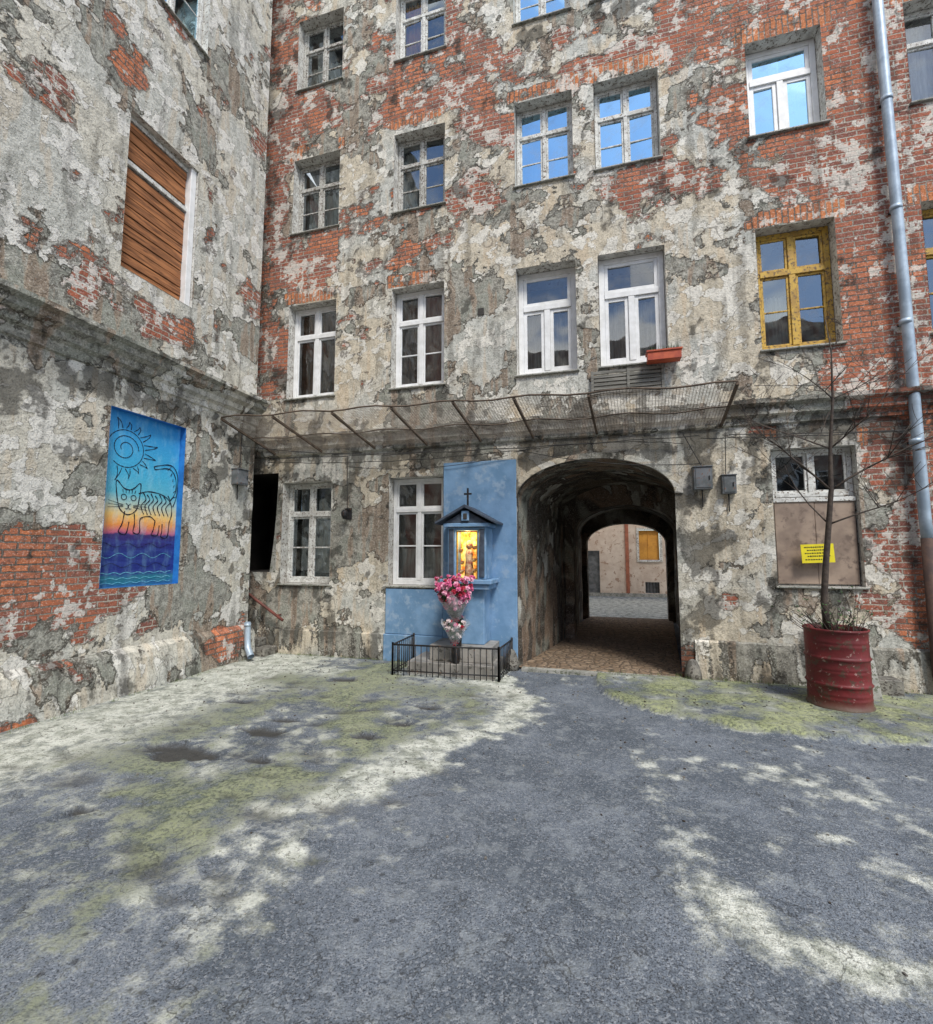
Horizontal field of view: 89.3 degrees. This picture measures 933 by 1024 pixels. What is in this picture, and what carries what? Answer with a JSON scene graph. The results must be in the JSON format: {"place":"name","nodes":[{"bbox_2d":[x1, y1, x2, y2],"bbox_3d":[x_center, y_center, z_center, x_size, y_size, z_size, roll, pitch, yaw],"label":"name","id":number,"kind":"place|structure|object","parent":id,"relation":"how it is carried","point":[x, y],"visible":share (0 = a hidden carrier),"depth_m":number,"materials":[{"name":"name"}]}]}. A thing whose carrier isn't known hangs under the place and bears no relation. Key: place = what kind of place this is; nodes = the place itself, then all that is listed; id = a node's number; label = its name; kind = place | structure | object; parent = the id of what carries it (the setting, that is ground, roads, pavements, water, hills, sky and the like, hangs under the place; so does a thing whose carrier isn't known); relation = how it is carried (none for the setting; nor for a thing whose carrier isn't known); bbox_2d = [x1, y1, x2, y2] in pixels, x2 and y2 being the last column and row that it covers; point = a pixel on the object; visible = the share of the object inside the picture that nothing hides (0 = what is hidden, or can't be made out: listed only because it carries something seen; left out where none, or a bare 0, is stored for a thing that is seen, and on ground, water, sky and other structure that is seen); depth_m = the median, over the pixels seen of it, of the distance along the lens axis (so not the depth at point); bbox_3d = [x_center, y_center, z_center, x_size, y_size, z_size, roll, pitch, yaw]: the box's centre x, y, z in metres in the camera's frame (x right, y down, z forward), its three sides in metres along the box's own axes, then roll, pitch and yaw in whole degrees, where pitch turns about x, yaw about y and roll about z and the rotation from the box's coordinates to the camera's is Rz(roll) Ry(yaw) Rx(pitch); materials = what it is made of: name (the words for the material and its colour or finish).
{"place":"outdoors","nodes":[
{"label":"outdoors","id":0,"kind":"place"},
{"bbox_2d":[255,636,276,656],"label":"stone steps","id":1,"kind":"structure","parent":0,"point":[262,649],"depth_m":8.34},
{"bbox_2d":[0,558,932,1023],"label":"ground","id":2,"kind":"structure","parent":0,"point":[166,886],"depth_m":2.81,"materials":[{"name":"asphalt"}]},
{"bbox_2d":[0,0,272,671],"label":"side wall","id":3,"kind":"structure","parent":2,"relation":"on","point":[79,79],"depth_m":5.97,"materials":[{"name":"paint"}]},
{"bbox_2d":[0,278,270,732],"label":"string course","id":4,"kind":"object","parent":3,"relation":"attached to","point":[35,693],"visible":0.86,"depth_m":5.79,"materials":[{"name":"paint"}]},
{"bbox_2d":[99,405,185,588],"bbox_3d":[-4.378,-0.155,6.414,0.104,2.290,1.123,-1,-5,16],"label":"cat mural","id":5,"kind":"object","parent":3,"relation":"attached to","point":[143,508],"visible":0.98,"depth_m":6.44,"materials":[{"name":"paint"}]},
{"bbox_2d":[120,108,198,307],"bbox_3d":[-4.430,-4.254,6.777,0.204,2.220,1.110,-1,-5,16],"label":"reveal","id":6,"kind":"object","parent":3,"relation":"attached to","point":[136,116],"visible":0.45,"depth_m":7.08,"materials":[{"name":"paint"}]},
{"bbox_2d":[121,122,186,299],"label":"boards","id":7,"kind":"object","parent":6,"relation":"attached to","point":[152,237],"visible":0.56,"depth_m":6.73,"materials":[{"name":"wood"}]},
{"bbox_2d":[127,116,196,305],"bbox_3d":[-4.432,-4.254,6.778,0.140,2.220,1.100,-1,-5,16],"label":"frame","id":8,"kind":"object","parent":6,"relation":"attached to","point":[187,209],"visible":0.52,"depth_m":7.17,"materials":[{"name":"white paint"}]},
{"bbox_2d":[161,0,210,59],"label":"sill","id":9,"kind":"structure","parent":3,"relation":"attached to","point":[172,12],"depth_m":7.17,"materials":[{"name":"metal"}]},
{"bbox_2d":[201,0,209,53],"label":"reveal","id":10,"kind":"object","parent":3,"relation":"attached to","point":[205,25],"visible":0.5,"depth_m":7.67,"materials":[{"name":"paint"}]},
{"bbox_2d":[167,0,203,44],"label":"frame","id":11,"kind":"object","parent":10,"relation":"attached to","point":[171,4],"visible":0.2,"depth_m":7.62,"materials":[{"name":"white paint"}]},
{"bbox_2d":[165,0,197,38],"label":"glass","id":12,"kind":"object","parent":11,"relation":"attached to","point":[184,13],"visible":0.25,"depth_m":7.44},
{"bbox_2d":[231,468,249,498],"bbox_3d":[-3.816,-0.466,7.960,0.158,0.514,0.264,-1,-5,16],"label":"junction box","id":13,"kind":"object","parent":3,"relation":"attached to","point":[239,476],"visible":1,"depth_m":7.88,"materials":[{"name":"grey metal"}]},
{"bbox_2d":[244,622,253,658],"bbox_3d":[-3.596,2.122,7.806,0.272,0.583,0.111,-5,-7,42],"label":"downspout","id":14,"kind":"object","parent":2,"relation":"on","point":[247,642],"visible":1,"depth_m":7.82,"materials":[{"name":"metal"}]},
{"bbox_2d":[383,459,517,679],"bbox_3d":[-0.398,0.802,7.413,2.275,3.320,0.810,-1,-5,16],"label":"wayside shrine","id":15,"kind":"object","parent":2,"relation":"on","point":[477,521],"visible":0.87,"depth_m":7.49,"materials":[{"name":"blue paint"}]},
{"bbox_2d":[434,573,474,625],"bbox_3d":[-0.190,1.269,6.866,0.624,0.757,0.587,-1,-5,16],"label":"flower bouquet","id":16,"kind":"object","parent":15,"relation":"attached to","point":[447,588],"visible":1,"depth_m":6.75,"materials":[{"name":"pink plant"}]},
{"bbox_2d":[452,619,462,663],"bbox_3d":[-0.136,1.885,6.917,0.127,0.625,0.198,-3,-6,29],"label":"flower vase","id":17,"kind":"object","parent":15,"relation":"on","point":[459,641],"visible":0.6,"depth_m":6.83,"materials":[{"name":"black metal"}]},
{"bbox_2d":[441,615,466,645],"bbox_3d":[-0.176,1.731,6.817,0.442,0.468,0.441,-1,-5,16],"label":"flower bouquet","id":18,"kind":"object","parent":17,"relation":"in","point":[459,626],"visible":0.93,"depth_m":6.79,"materials":[{"name":"white plant"}]},
{"bbox_2d":[391,633,512,681],"bbox_3d":[-0.201,2.176,7.114,1.666,0.490,0.891,-1,-5,16],"label":"iron fence","id":19,"kind":"object","parent":2,"relation":"on","point":[500,665],"visible":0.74,"depth_m":6.81,"materials":[{"name":"black metal"}]},
{"bbox_2d":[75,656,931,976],"bbox_3d":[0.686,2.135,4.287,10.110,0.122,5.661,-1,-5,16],"label":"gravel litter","id":20,"kind":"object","parent":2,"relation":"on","point":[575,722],"visible":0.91,"depth_m":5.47,"materials":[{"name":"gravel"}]},
{"bbox_2d":[248,0,932,676],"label":"facade wall","id":21,"kind":"structure","parent":2,"relation":"on","point":[708,194],"depth_m":7.52,"materials":[{"name":"paint"}]},
{"bbox_2d":[250,473,309,571],"bbox_3d":[-3.952,0.269,9.655,1.345,1.840,1.500,-1,-5,16],"label":"dark stair opening","id":22,"kind":"object","parent":21,"relation":"attached to","point":[264,527],"visible":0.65,"depth_m":10.08,"materials":[{"name":"concrete"}]},
{"bbox_2d":[280,481,331,583],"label":"reveal","id":23,"kind":"object","parent":21,"relation":"attached to","point":[284,534],"visible":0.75,"depth_m":8.79,"materials":[{"name":"paint"}]},
{"bbox_2d":[287,483,331,582],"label":"frame","id":24,"kind":"object","parent":23,"relation":"attached to","point":[312,514],"visible":0.71,"depth_m":8.78,"materials":[{"name":"white paint"}]},
{"bbox_2d":[302,488,331,576],"bbox_3d":[-2.732,0.426,9.220,1.620,2.250,0.802,-1,-5,16],"label":"interior","id":25,"kind":"object","parent":24,"relation":"attached to","point":[322,558],"visible":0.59,"depth_m":8.83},
{"bbox_2d":[286,299,336,398],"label":"reveal","id":26,"kind":"object","parent":21,"relation":"attached to","point":[291,341],"visible":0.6,"depth_m":9.09,"materials":[{"name":"paint"}]},
{"bbox_2d":[293,305,335,397],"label":"frame","id":27,"kind":"object","parent":26,"relation":"attached to","point":[317,337],"visible":0.7,"depth_m":9.10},
{"bbox_2d":[299,313,335,394],"bbox_3d":[-2.732,-2.995,9.525,1.620,2.240,0.802,-1,-5,16],"label":"interior","id":28,"kind":"object","parent":27,"relation":"attached to","point":[307,361],"visible":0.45,"depth_m":9.19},
{"bbox_2d":[292,150,339,232],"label":"reveal","id":29,"kind":"object","parent":21,"relation":"attached to","point":[317,160],"visible":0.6,"depth_m":9.36,"materials":[{"name":"paint"}]},
{"bbox_2d":[298,159,339,231],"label":"frame","id":30,"kind":"object","parent":29,"relation":"attached to","point":[322,188],"visible":0.51,"depth_m":9.38,"materials":[{"name":"grey paint"}]},
{"bbox_2d":[307,189,338,229],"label":"interior","id":31,"kind":"object","parent":30,"relation":"attached to","point":[331,202],"visible":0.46,"depth_m":9.46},
{"bbox_2d":[297,7,343,89],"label":"reveal","id":32,"kind":"object","parent":21,"relation":"attached to","point":[330,17],"visible":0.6,"depth_m":9.62,"materials":[{"name":"paint"}]},
{"bbox_2d":[303,19,343,87],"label":"frame","id":33,"kind":"object","parent":32,"relation":"attached to","point":[326,49],"visible":0.52,"depth_m":9.65,"materials":[{"name":"grey paint"}]},
{"bbox_2d":[311,61,342,85],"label":"interior","id":34,"kind":"object","parent":33,"relation":"attached to","point":[333,74],"visible":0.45,"depth_m":9.71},
{"bbox_2d":[388,475,442,585],"bbox_3d":[-0.832,0.326,8.098,0.990,1.850,0.234,-1,-5,16],"label":"reveal","id":35,"kind":"object","parent":21,"relation":"attached to","point":[391,529],"visible":0.65,"depth_m":8.20,"materials":[{"name":"paint"}]},
{"bbox_2d":[393,478,442,584],"bbox_3d":[-0.807,0.334,8.186,0.978,1.838,0.072,-1,-5,16],"label":"frame","id":36,"kind":"object","parent":35,"relation":"attached to","point":[419,509],"visible":0.84,"depth_m":8.19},
{"bbox_2d":[398,484,440,584],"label":"window panes","id":37,"kind":"object","parent":36,"relation":"attached to","point":[432,536],"visible":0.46,"depth_m":9.07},
{"bbox_2d":[391,281,443,387],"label":"reveal","id":38,"kind":"object","parent":21,"relation":"attached to","point":[417,288],"visible":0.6,"depth_m":8.51,"materials":[{"name":"paint"}]},
{"bbox_2d":[395,288,443,387],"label":"frame","id":39,"kind":"object","parent":38,"relation":"attached to","point":[422,322],"visible":0.85,"depth_m":8.50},
{"bbox_2d":[402,296,441,384],"bbox_3d":[-0.678,-3.047,8.947,1.590,2.240,0.802,-1,-5,16],"label":"interior","id":40,"kind":"object","parent":39,"relation":"attached to","point":[433,344],"visible":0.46,"depth_m":8.60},
{"bbox_2d":[393,122,444,211],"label":"reveal","id":41,"kind":"object","parent":21,"relation":"attached to","point":[432,130],"visible":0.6,"depth_m":8.77,"materials":[{"name":"paint"}]},
{"bbox_2d":[398,132,444,210],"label":"frame","id":42,"kind":"object","parent":41,"relation":"attached to","point":[423,164],"visible":0.72,"depth_m":8.78,"materials":[{"name":"grey paint"}]},
{"bbox_2d":[403,152,442,209],"bbox_3d":[-0.678,-6.184,9.226,1.590,1.940,0.802,-1,-5,16],"label":"interior","id":43,"kind":"object","parent":42,"relation":"attached to","point":[434,178],"visible":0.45,"depth_m":9.61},
{"bbox_2d":[393,44,446,63],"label":"sill","id":44,"kind":"structure","parent":21,"relation":"attached to","point":[420,53],"depth_m":8.75,"materials":[{"name":"metal"}]},
{"bbox_2d":[395,0,445,59],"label":"reveal","id":45,"kind":"object","parent":21,"relation":"attached to","point":[398,11],"visible":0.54,"depth_m":9.07,"materials":[{"name":"paint"}]},
{"bbox_2d":[400,0,445,57],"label":"frame","id":46,"kind":"object","parent":45,"relation":"attached to","point":[424,17],"visible":0.62,"depth_m":9.05,"materials":[{"name":"white paint"}]},
{"bbox_2d":[405,3,443,56],"bbox_3d":[-0.678,-9.217,9.497,1.590,1.950,0.802,-1,-5,16],"label":"interior","id":47,"kind":"object","parent":46,"relation":"attached to","point":[413,34],"visible":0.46,"depth_m":9.25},
{"bbox_2d":[513,0,514,22],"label":"reveal","id":48,"kind":"object","parent":21,"relation":"attached to","point":[513,11],"visible":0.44,"depth_m":8.40,"materials":[{"name":"paint"}]},
{"bbox_2d":[515,0,569,22],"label":"frame","id":49,"kind":"object","parent":48,"relation":"attached to","point":[541,4],"visible":0.27,"depth_m":8.42,"materials":[{"name":"white paint"}]},
{"bbox_2d":[520,0,564,20],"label":"glass","id":50,"kind":"object","parent":49,"relation":"attached to","point":[532,12],"visible":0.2,"depth_m":8.45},
{"bbox_2d":[511,6,571,27],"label":"sill","id":51,"kind":"structure","parent":21,"relation":"attached to","point":[541,16],"depth_m":8.13,"materials":[{"name":"metal"}]},
{"bbox_2d":[514,89,572,185],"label":"reveal","id":52,"kind":"object","parent":21,"relation":"attached to","point":[543,101],"visible":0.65,"depth_m":8.14,"materials":[{"name":"paint"}]},
{"bbox_2d":[516,100,572,184],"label":"frame","id":53,"kind":"object","parent":52,"relation":"attached to","point":[543,135],"visible":0.76,"depth_m":8.16,"materials":[{"name":"white paint"}]},
{"bbox_2d":[522,107,567,183],"bbox_3d":[1.349,-6.287,8.170,0.844,1.398,0.017,-1,-5,16],"label":"glass","id":54,"kind":"object","parent":53,"relation":"attached to","point":[557,146],"visible":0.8,"depth_m":8.17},
{"bbox_2d":[513,173,574,188],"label":"sill","id":55,"kind":"structure","parent":21,"relation":"attached to","point":[544,181],"depth_m":7.86,"materials":[{"name":"metal"}]},
{"bbox_2d":[516,259,576,374],"bbox_3d":[1.326,-3.149,7.806,0.970,1.840,0.254,-1,-5,16],"label":"reveal","id":56,"kind":"object","parent":21,"relation":"attached to","point":[546,267],"visible":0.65,"depth_m":7.88,"materials":[{"name":"paint"}]},
{"bbox_2d":[518,267,577,374],"bbox_3d":[1.353,-3.140,7.903,0.958,1.828,0.072,-1,-5,16],"label":"frame","id":57,"kind":"object","parent":56,"relation":"attached to","point":[547,310],"visible":0.85,"depth_m":7.88,"materials":[{"name":"wood"}]},
{"bbox_2d":[527,286,568,369],"bbox_3d":[1.483,-3.099,8.358,1.570,2.240,0.802,-1,-5,16],"label":"interior","id":58,"kind":"object","parent":57,"relation":"attached to","point":[561,355],"visible":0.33,"depth_m":8.02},
{"bbox_2d":[254,385,932,694],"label":"string course","id":59,"kind":"object","parent":21,"relation":"attached to","point":[771,663],"visible":0.54,"depth_m":6.61,"materials":[{"name":"paint"}]},
{"bbox_2d":[221,380,738,455],"bbox_3d":[-0.128,-1.388,7.192,7.552,0.380,1.382,-1,-5,16],"label":"wire awning","id":60,"kind":"object","parent":59,"relation":"attached to","point":[414,436],"visible":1,"depth_m":6.99,"materials":[{"name":"metal"}]},
{"bbox_2d":[516,449,673,480],"bbox_3d":[1.932,-0.576,7.276,2.340,0.660,0.001,-1,-5,16],"label":"arch spandrel","id":61,"kind":"object","parent":21,"relation":"attached to","point":[659,457],"visible":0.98,"depth_m":7.13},
{"bbox_2d":[516,452,682,497],"bbox_3d":[1.939,-0.581,7.274,2.549,0.670,0.060,-1,-5,16],"label":"arch moulding","id":62,"kind":"object","parent":21,"relation":"attached to","point":[671,478],"visible":1,"depth_m":7.22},
{"bbox_2d":[288,174,932,606],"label":"back walls","id":63,"kind":"structure","parent":21,"relation":"attached to","point":[766,250],"depth_m":13.79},
{"bbox_2d":[308,0,929,191],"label":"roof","id":64,"kind":"structure","parent":63,"relation":"on","point":[435,148],"depth_m":13.09,"materials":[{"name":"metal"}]},
{"bbox_2d":[598,272,655,362],"bbox_3d":[2.746,-3.137,7.940,1.590,2.240,0.802,-1,-5,16],"label":"interior","id":65,"kind":"object","parent":63,"relation":"attached to","point":[647,330],"visible":0.33,"depth_m":7.61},
{"bbox_2d":[775,455,843,585],"bbox_3d":[5.034,0.138,7.395,1.610,2.300,0.001,-1,-5,16],"label":"interior","id":66,"kind":"object","parent":63,"relation":"attached to","point":[820,467],"depth_m":7.39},
{"bbox_2d":[924,231,932,327],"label":"interior","id":67,"kind":"object","parent":63,"relation":"attached to","point":[928,237],"depth_m":7.22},
{"bbox_2d":[593,67,660,154],"bbox_3d":[2.603,-6.319,7.716,0.990,1.540,0.234,-1,-5,16],"label":"reveal","id":68,"kind":"object","parent":21,"relation":"attached to","point":[626,80],"visible":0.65,"depth_m":7.72,"materials":[{"name":"paint"}]},
{"bbox_2d":[594,79,658,168],"bbox_3d":[2.628,-6.311,7.803,0.978,1.528,0.072,-1,-5,16],"label":"frame","id":69,"kind":"object","parent":68,"relation":"attached to","point":[624,116],"visible":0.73,"depth_m":7.79,"materials":[{"name":"white paint"}]},
{"bbox_2d":[600,87,651,166],"bbox_3d":[2.630,-6.319,7.810,0.864,1.398,0.017,-1,-5,15],"label":"glass","id":70,"kind":"object","parent":69,"relation":"attached to","point":[640,128],"visible":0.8,"depth_m":7.81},
{"bbox_2d":[591,364,664,395],"bbox_3d":[2.448,-2.007,7.206,1.060,0.380,0.033,-1,-5,16],"label":"slatted panel","id":71,"kind":"object","parent":21,"relation":"attached to","point":[660,371],"visible":0.89,"depth_m":7.20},
{"bbox_2d":[594,154,662,171],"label":"sill","id":72,"kind":"structure","parent":21,"relation":"attached to","point":[628,163],"depth_m":7.50,"materials":[{"name":"metal"}]},
{"bbox_2d":[598,245,667,347],"bbox_3d":[2.598,-3.183,7.417,0.990,1.840,0.194,-1,-5,16],"label":"reveal","id":73,"kind":"object","parent":21,"relation":"attached to","point":[652,249],"visible":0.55,"depth_m":7.42,"materials":[{"name":"paint"}]},
{"bbox_2d":[598,251,665,365],"bbox_3d":[2.617,-3.177,7.485,0.978,1.828,0.072,-1,-5,16],"label":"frame","id":74,"kind":"object","parent":73,"relation":"attached to","point":[630,297],"visible":0.84,"depth_m":7.46,"materials":[{"name":"wood"}]},
{"bbox_2d":[645,342,682,364],"bbox_3d":[2.921,-2.373,6.999,0.490,0.271,0.210,-1,-5,16],"label":"window flower box","id":75,"kind":"object","parent":21,"relation":"attached to","point":[665,355],"visible":1,"depth_m":6.93,"materials":[{"name":"plastic"}]},
{"bbox_2d":[691,465,712,506],"bbox_3d":[3.382,-0.362,6.760,0.264,0.584,0.158,-1,-5,16],"label":"electric meter box","id":76,"kind":"object","parent":21,"relation":"attached to","point":[702,479],"visible":1,"depth_m":6.71,"materials":[{"name":"grey metal"}]},
{"bbox_2d":[720,474,736,511],"bbox_3d":[3.715,-0.269,6.678,0.204,0.524,0.118,-1,-5,16],"label":"electric meter box","id":77,"kind":"object","parent":21,"relation":"attached to","point":[728,484],"visible":1,"depth_m":6.65,"materials":[{"name":"grey metal"}]},
{"bbox_2d":[744,24,826,130],"bbox_3d":[4.749,-6.373,7.111,0.990,1.540,0.234,-1,-5,16],"label":"reveal","id":78,"kind":"object","parent":21,"relation":"attached to","point":[792,37],"visible":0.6,"depth_m":7.07,"materials":[{"name":"paint"}]},
{"bbox_2d":[745,38,819,135],"bbox_3d":[4.773,-6.365,7.198,0.978,1.528,0.072,-1,-5,16],"label":"frame","id":79,"kind":"object","parent":78,"relation":"attached to","point":[777,83],"visible":0.59,"depth_m":7.17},
{"bbox_2d":[752,50,807,133],"bbox_3d":[4.776,-6.377,7.206,0.814,1.340,0.018,-1,-5,16],"label":"glass","id":80,"kind":"object","parent":79,"relation":"attached to","point":[797,106],"visible":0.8,"depth_m":7.22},
{"bbox_2d":[748,119,830,139],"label":"sill","id":81,"kind":"structure","parent":21,"relation":"attached to","point":[789,129],"depth_m":6.90,"materials":[{"name":"metal"}]},
{"bbox_2d":[755,216,842,341],"bbox_3d":[4.749,-3.236,6.831,0.990,1.840,0.234,-1,-5,16],"label":"reveal","id":82,"kind":"object","parent":21,"relation":"attached to","point":[829,222],"visible":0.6,"depth_m":6.75,"materials":[{"name":"paint"}]},
{"bbox_2d":[756,226,835,349],"bbox_3d":[4.773,-3.228,6.918,0.978,1.828,0.072,-1,-5,16],"label":"frame","id":83,"kind":"object","parent":82,"relation":"attached to","point":[791,272],"visible":0.92,"depth_m":6.89,"materials":[{"name":"paint"}]},
{"bbox_2d":[761,248,824,345],"bbox_3d":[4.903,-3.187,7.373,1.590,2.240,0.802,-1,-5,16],"label":"glass","id":84,"kind":"object","parent":83,"relation":"attached to","point":[812,320],"visible":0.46,"depth_m":7.62,"materials":[{"name":"glass"}]},
{"bbox_2d":[760,341,847,352],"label":"sill","id":85,"kind":"structure","parent":21,"relation":"attached to","point":[800,347],"depth_m":6.61,"materials":[{"name":"metal"}]},
{"bbox_2d":[770,445,865,586],"bbox_3d":[4.779,0.058,6.497,1.010,1.900,0.174,-1,-5,16],"label":"reveal","id":86,"kind":"object","parent":21,"relation":"attached to","point":[858,523],"visible":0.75,"depth_m":6.36,"materials":[{"name":"paint"}]},
{"bbox_2d":[770,447,859,585],"bbox_3d":[4.796,0.063,6.556,0.998,1.888,0.072,-1,-5,16],"label":"frame","id":87,"kind":"object","parent":86,"relation":"attached to","point":[809,490],"visible":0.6,"depth_m":6.57,"materials":[{"name":"white paint"}]},
{"bbox_2d":[773,496,859,584],"bbox_3d":[4.777,0.389,6.462,0.990,1.185,0.045,-1,-5,16],"label":"window boarding","id":88,"kind":"object","parent":86,"relation":"attached to","point":[799,522],"depth_m":6.47,"materials":[{"name":"brown wood"}]},
{"bbox_2d":[800,543,834,562],"bbox_3d":[4.709,0.555,6.333,0.390,0.265,0.014,-1,-5,16],"label":"yellow warning sign","id":89,"kind":"object","parent":88,"relation":"attached to","point":[811,553],"visible":0.78,"depth_m":6.34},
{"bbox_2d":[870,0,932,677],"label":"drainpipe","id":90,"kind":"object","parent":21,"relation":"attached to","point":[906,320],"visible":0.98,"depth_m":6.21,"materials":[{"name":"metal"}]},
{"bbox_2d":[225,373,932,508],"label":"overhead cables","id":91,"kind":"object","parent":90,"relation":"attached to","point":[241,445],"visible":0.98,"depth_m":7.38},
{"bbox_2d":[903,0,932,99],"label":"reveal","id":92,"kind":"object","parent":21,"relation":"attached to","point":[911,6],"visible":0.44,"depth_m":6.70,"materials":[{"name":"paint"}]},
{"bbox_2d":[904,8,932,53],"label":"frame","id":93,"kind":"object","parent":92,"relation":"attached to","point":[923,45],"visible":0.23,"depth_m":6.74,"materials":[{"name":"white paint"}]},
{"bbox_2d":[905,21,932,100],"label":"interior","id":94,"kind":"object","parent":93,"relation":"attached to","point":[920,63],"visible":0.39,"depth_m":6.81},
{"bbox_2d":[517,458,680,665],"bbox_3d":[3.315,1.069,10.073,2.577,3.284,6.772,-2,-6,23],"label":"passage vault","id":95,"kind":"object","parent":2,"relation":"on","point":[566,511],"visible":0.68,"depth_m":9.32,"materials":[{"name":"paint"}]},
{"bbox_2d":[504,649,701,679],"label":"guard stones","id":96,"kind":"object","parent":2,"relation":"on","point":[692,670],"visible":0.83,"depth_m":6.57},
{"bbox_2d":[588,524,666,597],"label":"tenement building","id":97,"kind":"structure","parent":2,"relation":"on","point":[624,560],"depth_m":19.81,"materials":[{"name":"beige paint"}]},
{"bbox_2d":[802,623,875,712],"bbox_3d":[4.285,1.790,5.457,0.636,0.905,0.636,-1,-5,16],"label":"steel drum","id":98,"kind":"object","parent":2,"relation":"on","point":[838,676],"visible":0.96,"depth_m":5.22,"materials":[{"name":"red paint"}]},
{"bbox_2d":[758,584,877,630],"bbox_3d":[4.232,1.130,5.517,1.030,0.598,0.987,1,-5,-13],"label":"dry shrub","id":99,"kind":"object","parent":98,"relation":"in","point":[837,627],"visible":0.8,"depth_m":5.49,"materials":[{"name":"brown plant"}]},
{"bbox_2d":[724,308,932,629],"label":"bare tree","id":100,"kind":"object","parent":98,"relation":"in","point":[830,487],"visible":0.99,"depth_m":5.56,"materials":[{"name":"brown plant"}]},
{"bbox_2d":[869,639,904,700],"bbox_3d":[5.000,1.912,5.787,0.610,0.800,0.536,-1,-5,16],"label":"concrete slab","id":101,"kind":"object","parent":2,"relation":"on","point":[889,685],"depth_m":5.73,"materials":[{"name":"concrete"}]},
{"bbox_2d":[7,652,932,740],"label":"grass","id":102,"kind":"structure","parent":0,"point":[25,726],"depth_m":6.28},
{"bbox_2d":[519,616,681,676],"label":"cobblestone paving","id":103,"kind":"structure","parent":0,"point":[638,646],"depth_m":8.46,"materials":[{"name":"stone"}]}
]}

